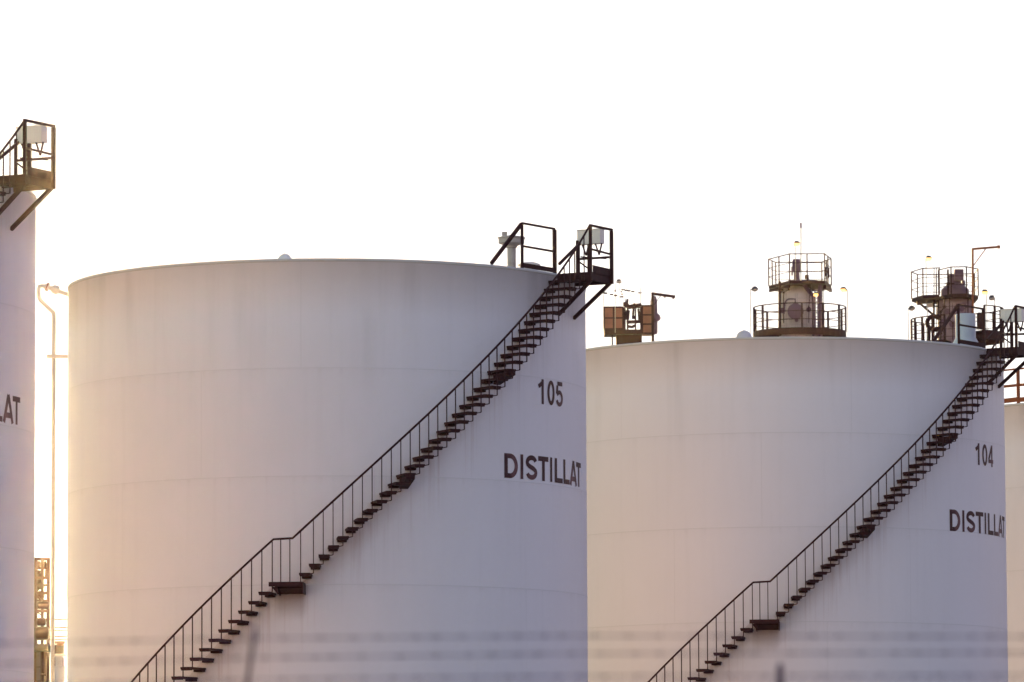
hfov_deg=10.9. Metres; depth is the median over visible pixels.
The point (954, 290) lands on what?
process column
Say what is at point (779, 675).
barbed wire fence
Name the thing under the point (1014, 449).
storage tank
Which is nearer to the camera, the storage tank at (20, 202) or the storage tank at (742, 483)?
the storage tank at (20, 202)
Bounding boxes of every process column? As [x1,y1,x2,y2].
[750,223,847,336]
[908,245,1003,345]
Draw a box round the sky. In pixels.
[0,0,1023,681]
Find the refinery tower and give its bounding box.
[34,558,50,681]
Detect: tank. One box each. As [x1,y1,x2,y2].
[0,119,55,681]
[37,222,613,681]
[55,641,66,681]
[586,304,1023,681]
[1004,367,1023,681]
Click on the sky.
(704, 134)
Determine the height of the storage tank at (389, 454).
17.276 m
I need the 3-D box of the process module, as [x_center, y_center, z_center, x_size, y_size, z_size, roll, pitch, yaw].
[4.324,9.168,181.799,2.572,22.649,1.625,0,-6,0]
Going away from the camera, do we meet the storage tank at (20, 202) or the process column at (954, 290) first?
the storage tank at (20, 202)
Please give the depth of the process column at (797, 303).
192.43 m
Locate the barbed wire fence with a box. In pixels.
[0,627,1023,681]
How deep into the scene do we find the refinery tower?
159.89 m
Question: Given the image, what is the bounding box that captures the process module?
[603,279,674,344]

